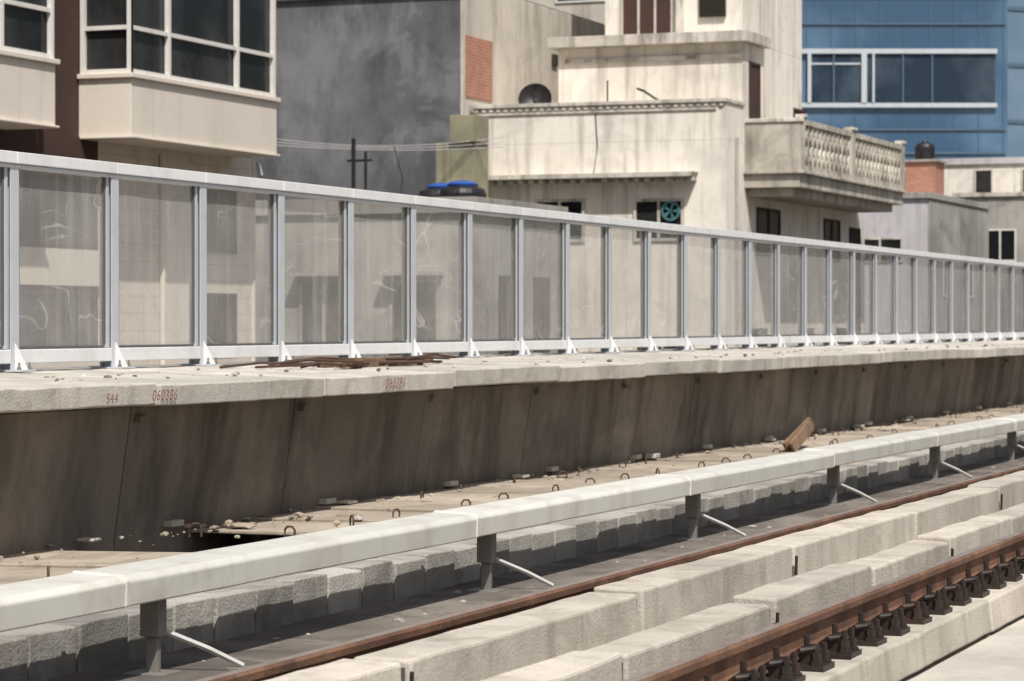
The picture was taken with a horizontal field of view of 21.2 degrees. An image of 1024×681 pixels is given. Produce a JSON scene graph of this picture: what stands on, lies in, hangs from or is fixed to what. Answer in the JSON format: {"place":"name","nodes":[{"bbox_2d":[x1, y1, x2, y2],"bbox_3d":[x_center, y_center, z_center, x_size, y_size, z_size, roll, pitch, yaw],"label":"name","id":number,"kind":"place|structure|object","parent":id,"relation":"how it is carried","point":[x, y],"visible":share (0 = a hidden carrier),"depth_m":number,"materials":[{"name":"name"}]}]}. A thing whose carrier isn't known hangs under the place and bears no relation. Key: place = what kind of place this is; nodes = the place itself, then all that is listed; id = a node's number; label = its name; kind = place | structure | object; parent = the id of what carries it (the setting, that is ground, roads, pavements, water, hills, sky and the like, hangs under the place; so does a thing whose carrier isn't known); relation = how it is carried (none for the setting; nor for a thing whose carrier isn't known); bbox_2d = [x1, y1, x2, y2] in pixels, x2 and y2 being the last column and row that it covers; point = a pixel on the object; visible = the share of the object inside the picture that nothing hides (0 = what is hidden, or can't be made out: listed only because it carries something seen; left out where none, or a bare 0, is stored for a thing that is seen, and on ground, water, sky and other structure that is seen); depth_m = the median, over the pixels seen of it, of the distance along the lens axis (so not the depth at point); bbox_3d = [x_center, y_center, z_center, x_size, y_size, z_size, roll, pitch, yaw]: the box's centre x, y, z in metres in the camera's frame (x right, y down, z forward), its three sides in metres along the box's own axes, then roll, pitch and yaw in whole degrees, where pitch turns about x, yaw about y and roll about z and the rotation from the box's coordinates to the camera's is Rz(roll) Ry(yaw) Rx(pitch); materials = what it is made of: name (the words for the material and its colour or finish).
{"place":"outdoors","nodes":[
{"label":"outdoors","id":0,"kind":"place"},
{"bbox_2d":[20,0,248,157],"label":"block","id":1,"kind":"structure","parent":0,"point":[67,34],"depth_m":44.99,"materials":[{"name":"brown paint"}]},
{"bbox_2d":[251,157,262,177],"bbox_3d":[-4.949,-3.546,51.685,0.697,0.946,0.142,0,0,40],"label":"awning bracket","id":2,"kind":"object","parent":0,"point":[257,163],"visible":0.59,"depth_m":51.54,"materials":[{"name":"grey metal"}]},
{"bbox_2d":[249,0,604,200],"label":"block","id":3,"kind":"structure","parent":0,"point":[384,76],"depth_m":67.93,"materials":[{"name":"grey concrete"}]},
{"bbox_2d":[465,35,492,101],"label":"exposed brick patch","id":4,"kind":"object","parent":3,"relation":"attached to","point":[478,68],"visible":1,"depth_m":67.79,"materials":[{"name":"red brick"}]},
{"bbox_2d":[552,54,557,65],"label":"windows","id":5,"kind":"structure","parent":3,"relation":"attached to","point":[554,59],"depth_m":72.83,"materials":[{"name":"glass"}]},
{"bbox_2d":[527,0,604,24],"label":"background building","id":6,"kind":"structure","parent":0,"point":[593,10],"depth_m":89.12,"materials":[{"name":"beige concrete"}]},
{"bbox_2d":[940,157,1023,195],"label":"pale house","id":7,"kind":"structure","parent":0,"point":[981,175],"depth_m":109.49,"materials":[{"name":"white paint"}]},
{"bbox_2d":[974,168,1023,192],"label":"windows","id":8,"kind":"structure","parent":7,"relation":"in","point":[983,178],"depth_m":109.48,"materials":[{"name":"black glass"}]},
{"bbox_2d":[951,192,1023,339],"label":"grey house","id":9,"kind":"structure","parent":0,"point":[1006,226],"depth_m":100.71,"materials":[{"name":"paint"}]},
{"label":"girder web","id":10,"kind":"object","parent":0,"visible":0},
{"bbox_2d":[0,339,1023,412],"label":"coping slabs","id":11,"kind":"structure","parent":10,"relation":"on","point":[37,390],"depth_m":22.03,"materials":[{"name":"concrete"}]},
{"bbox_2d":[106,393,117,403],"bbox_3d":[-2.487,0.359,16.985,0.002,0.063,0.146,0,0,21],"label":"painted mark","id":12,"kind":"object","parent":11,"relation":"attached to","point":[112,399],"visible":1,"depth_m":16.99,"materials":[{"name":"paint"}]},
{"bbox_2d":[153,389,176,400],"bbox_3d":[-2.239,0.351,17.625,0.002,0.070,0.331,0,0,21],"label":"painted mark","id":13,"kind":"object","parent":11,"relation":"attached to","point":[164,395],"visible":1,"depth_m":17.61,"materials":[{"name":"paint"}]},
{"bbox_2d":[219,353,455,368],"bbox_3d":[-1.382,0.167,22.920,0.781,0.098,3.590,0,0,26],"label":"steel rebar pile","id":14,"kind":"object","parent":11,"relation":"on","point":[352,362],"visible":0.94,"depth_m":22.36,"materials":[{"name":"brown metal"}]},
{"bbox_2d":[317,356,433,367],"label":"timber offcuts","id":15,"kind":"object","parent":11,"relation":"on","point":[374,362],"visible":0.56,"depth_m":22.85,"materials":[{"name":"brown wood"}]},
{"bbox_2d":[386,377,404,387],"bbox_3d":[-0.896,0.326,21.092,0.002,0.077,0.364,0,0,21],"label":"painted mark","id":16,"kind":"object","parent":11,"relation":"attached to","point":[395,382],"visible":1,"depth_m":21.08,"materials":[{"name":"paint"}]},
{"bbox_2d":[0,150,1023,371],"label":"noise barrier","id":17,"kind":"object","parent":11,"relation":"on","point":[109,352],"visible":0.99,"depth_m":26.82,"materials":[{"name":"metal"}]},
{"bbox_2d":[44,344,1010,380],"bbox_3d":[4.232,0.131,37.095,1.532,0.048,47.761,0,0,21],"label":"gravel debris","id":18,"kind":"object","parent":11,"relation":"on","point":[378,369],"visible":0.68,"depth_m":26.11,"materials":[{"name":"concrete"}]},
{"label":"ground","id":19,"kind":"structure","parent":0,"visible":0},
{"bbox_2d":[0,129,255,366],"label":"cream wall bays","id":20,"kind":"object","parent":19,"relation":"on","point":[60,267],"visible":0.22,"depth_m":47.41,"materials":[{"name":"paint"}]},
{"bbox_2d":[0,0,59,129],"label":"bay spandrel","id":21,"kind":"object","parent":20,"relation":"on","point":[27,91],"visible":1,"depth_m":42.01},
{"bbox_2d":[0,0,53,57],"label":"bay window frames","id":22,"kind":"structure","parent":21,"relation":"on","point":[49,9],"depth_m":42.23,"materials":[{"name":"white metal"}]},
{"bbox_2d":[19,154,236,363],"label":"windows","id":23,"kind":"structure","parent":20,"relation":"attached to","point":[65,201],"depth_m":45.13,"materials":[{"name":"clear glass"}]},
{"bbox_2d":[77,0,280,157],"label":"bay spandrel","id":24,"kind":"object","parent":20,"relation":"on","point":[137,109],"visible":1,"depth_m":46.78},
{"bbox_2d":[80,0,275,96],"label":"bay window frames","id":25,"kind":"structure","parent":24,"relation":"on","point":[168,35],"depth_m":46.25,"materials":[{"name":"white metal"}]},
{"bbox_2d":[255,114,567,360],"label":"annex house","id":26,"kind":"structure","parent":19,"relation":"on","point":[311,294],"depth_m":61.09,"materials":[{"name":"beige paint"}]},
{"bbox_2d":[347,138,402,193],"bbox_3d":[-3.081,-3.658,61.441,1.362,1.801,0.095,0,0,21],"label":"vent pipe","id":27,"kind":"object","parent":26,"relation":"attached to","point":[353,160],"visible":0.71,"depth_m":61.58,"materials":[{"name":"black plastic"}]},
{"bbox_2d":[277,136,503,149],"bbox_3d":[-3.510,-4.671,64.010,7.148,0.407,0.016,0,0,-22],"label":"overhead cable","id":28,"kind":"object","parent":26,"relation":"attached to","point":[393,145],"visible":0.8,"depth_m":64.15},
{"bbox_2d":[288,272,549,353],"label":"windows","id":29,"kind":"structure","parent":26,"relation":"in","point":[318,299],"depth_m":61.10,"materials":[{"name":"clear glass"}]},
{"bbox_2d":[418,183,447,196],"bbox_3d":[-1.621,-3.228,62.806,1.080,0.800,1.080,0,0,21],"label":"water tank","id":30,"kind":"object","parent":26,"relation":"on","point":[432,190],"visible":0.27,"depth_m":62.46,"materials":[{"name":"blue plastic"}]},
{"bbox_2d":[439,180,485,197],"bbox_3d":[-1.117,-3.221,61.753,1.080,0.800,1.080,0,0,21],"label":"water tank","id":31,"kind":"object","parent":26,"relation":"on","point":[462,188],"visible":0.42,"depth_m":61.37,"materials":[{"name":"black plastic"}]},
{"bbox_2d":[50,451,1023,680],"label":"viaduct","id":32,"kind":"object","parent":19,"relation":"on","point":[997,655],"visible":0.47,"depth_m":15.46,"materials":[{"name":"concrete"}]},
{"bbox_2d":[0,355,1023,555],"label":"parapet wall","id":33,"kind":"structure","parent":32,"relation":"on","point":[108,476],"depth_m":21.93,"materials":[{"name":"concrete"}]},
{"bbox_2d":[134,359,1010,526],"bbox_3d":[5.275,0.761,38.327,0.160,0.780,63.280,0,0,21],"label":"loop","id":34,"kind":"object","parent":33,"relation":"attached to","point":[174,523],"visible":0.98,"depth_m":23.55,"materials":[{"name":"metal"}]},
{"bbox_2d":[0,403,1023,680],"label":"cable trough","id":35,"kind":"object","parent":32,"relation":"on","point":[70,647],"visible":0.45,"depth_m":18.02,"materials":[{"name":"concrete"}]},
{"bbox_2d":[77,419,910,541],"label":"concrete offcuts","id":36,"kind":"object","parent":35,"relation":"on","point":[647,455],"visible":0.99,"depth_m":24.80,"materials":[{"name":"grey concrete"}]},
{"bbox_2d":[209,411,1018,529],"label":"dirt heaps","id":37,"kind":"object","parent":35,"relation":"on","point":[242,525],"visible":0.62,"depth_m":21.73,"materials":[{"name":"soil"}]},
{"bbox_2d":[782,417,814,451],"bbox_3d":[3.244,1.052,30.572,0.140,0.339,1.555,0,0,17],"label":"wooden plank","id":38,"kind":"object","parent":35,"relation":"on","point":[797,437],"visible":0.89,"depth_m":30.34,"materials":[{"name":"brown wood"}]},
{"bbox_2d":[0,413,1023,676],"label":"conductor rail cover","id":39,"kind":"object","parent":32,"relation":"on","point":[150,587],"visible":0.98,"depth_m":15.25,"materials":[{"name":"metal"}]},
{"bbox_2d":[0,403,1023,660],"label":"concrete rubble","id":40,"kind":"object","parent":32,"relation":"on","point":[298,515],"visible":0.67,"depth_m":20.02,"materials":[{"name":"grey concrete"}]},
{"bbox_2d":[262,470,1023,680],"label":"derailment guard kerb","id":41,"kind":"structure","parent":32,"relation":"on","point":[601,615],"depth_m":13.58,"materials":[{"name":"concrete"}]},
{"bbox_2d":[482,503,1023,680],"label":"derailment guard kerb","id":42,"kind":"structure","parent":32,"relation":"on","point":[627,657],"depth_m":12.96,"materials":[{"name":"concrete"}]},
{"bbox_2d":[800,574,1023,680],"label":"rail plinth","id":43,"kind":"structure","parent":32,"relation":"on","point":[916,648],"depth_m":13.78,"materials":[{"name":"concrete"}]},
{"bbox_2d":[625,530,1023,680],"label":"running rail","id":44,"kind":"object","parent":43,"relation":"on","point":[812,640],"visible":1,"depth_m":13.03,"materials":[{"name":"metal"}]},
{"bbox_2d":[471,98,863,351],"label":"block","id":45,"kind":"structure","parent":19,"relation":"on","point":[699,135],"depth_m":66.05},
{"bbox_2d":[518,83,551,103],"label":"satellite dish","id":46,"kind":"object","parent":45,"relation":"on","point":[533,93],"visible":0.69,"depth_m":67.92,"materials":[{"name":"black metal"}]},
{"bbox_2d":[488,171,697,184],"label":"ledge","id":47,"kind":"object","parent":45,"relation":"attached to","point":[627,177],"depth_m":65.80,"materials":[{"name":"beige concrete"}]},
{"bbox_2d":[607,80,658,100],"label":"roof pipe stub","id":48,"kind":"object","parent":45,"relation":"on","point":[647,93],"visible":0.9,"depth_m":66.05,"materials":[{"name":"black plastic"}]},
{"bbox_2d":[593,114,738,346],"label":"rainwater pipes","id":49,"kind":"object","parent":45,"relation":"attached to","point":[736,242],"visible":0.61,"depth_m":65.74,"materials":[{"name":"grey metal"}]},
{"bbox_2d":[547,0,801,143],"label":"block","id":50,"kind":"structure","parent":45,"relation":"on","point":[705,57],"depth_m":69.26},
{"bbox_2d":[621,0,760,118],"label":"windows","id":51,"kind":"structure","parent":50,"relation":"attached to","point":[645,16],"depth_m":70.65,"materials":[{"name":"brown glass"}]},
{"bbox_2d":[534,108,860,349],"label":"windows","id":52,"kind":"structure","parent":45,"relation":"attached to","point":[768,221],"depth_m":67.49,"materials":[{"name":"black glass"}]},
{"bbox_2d":[661,201,679,220],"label":"exhaust fan","id":53,"kind":"object","parent":52,"relation":"attached to","point":[667,213],"visible":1,"depth_m":65.39},
{"bbox_2d":[743,117,906,212],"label":"balcony slab","id":54,"kind":"structure","parent":45,"relation":"attached to","point":[773,171],"depth_m":66.42,"materials":[{"name":"beige concrete"}]},
{"bbox_2d":[795,114,905,189],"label":"balcony balustrade","id":55,"kind":"object","parent":54,"relation":"on","point":[849,150],"visible":0.99,"depth_m":70.60,"materials":[{"name":"beige concrete"}]},
{"bbox_2d":[802,0,1007,161],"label":"volume","id":56,"kind":"structure","parent":19,"relation":"on","point":[904,36],"depth_m":149.90,"materials":[{"name":"blue glass"}]},
{"bbox_2d":[802,0,1023,157],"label":"facade bands","id":57,"kind":"object","parent":56,"relation":"attached to","point":[880,78],"visible":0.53,"depth_m":149.81,"materials":[{"name":"blue metal"}]},
{"bbox_2d":[864,192,989,342],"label":"walls","id":58,"kind":"structure","parent":19,"relation":"on","point":[932,222],"depth_m":88.70,"materials":[{"name":"grey concrete"}]},
{"bbox_2d":[864,237,973,297],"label":"windows","id":59,"kind":"structure","parent":58,"relation":"attached to","point":[894,242],"depth_m":88.56,"materials":[{"name":"black glass"}]},
{"bbox_2d":[905,159,947,194],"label":"brick stair hut","id":60,"kind":"object","parent":58,"relation":"on","point":[924,175],"visible":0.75,"depth_m":93.45,"materials":[{"name":"orange brick"}]},
{"bbox_2d":[915,141,934,158],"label":"water tank","id":61,"kind":"object","parent":60,"relation":"on","point":[924,149],"visible":0.94,"depth_m":93.70,"materials":[{"name":"black plastic"}]},
{"bbox_2d":[1007,0,1023,156],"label":"side wing","id":62,"kind":"structure","parent":19,"relation":"on","point":[1015,98],"depth_m":150.16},
{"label":"rail plinth","id":63,"kind":"object","parent":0,"visible":0},
{"bbox_2d":[195,465,1023,680],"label":"running rail","id":64,"kind":"object","parent":63,"relation":"on","point":[353,648],"visible":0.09,"depth_m":13.21,"materials":[{"name":"metal"}]}
]}

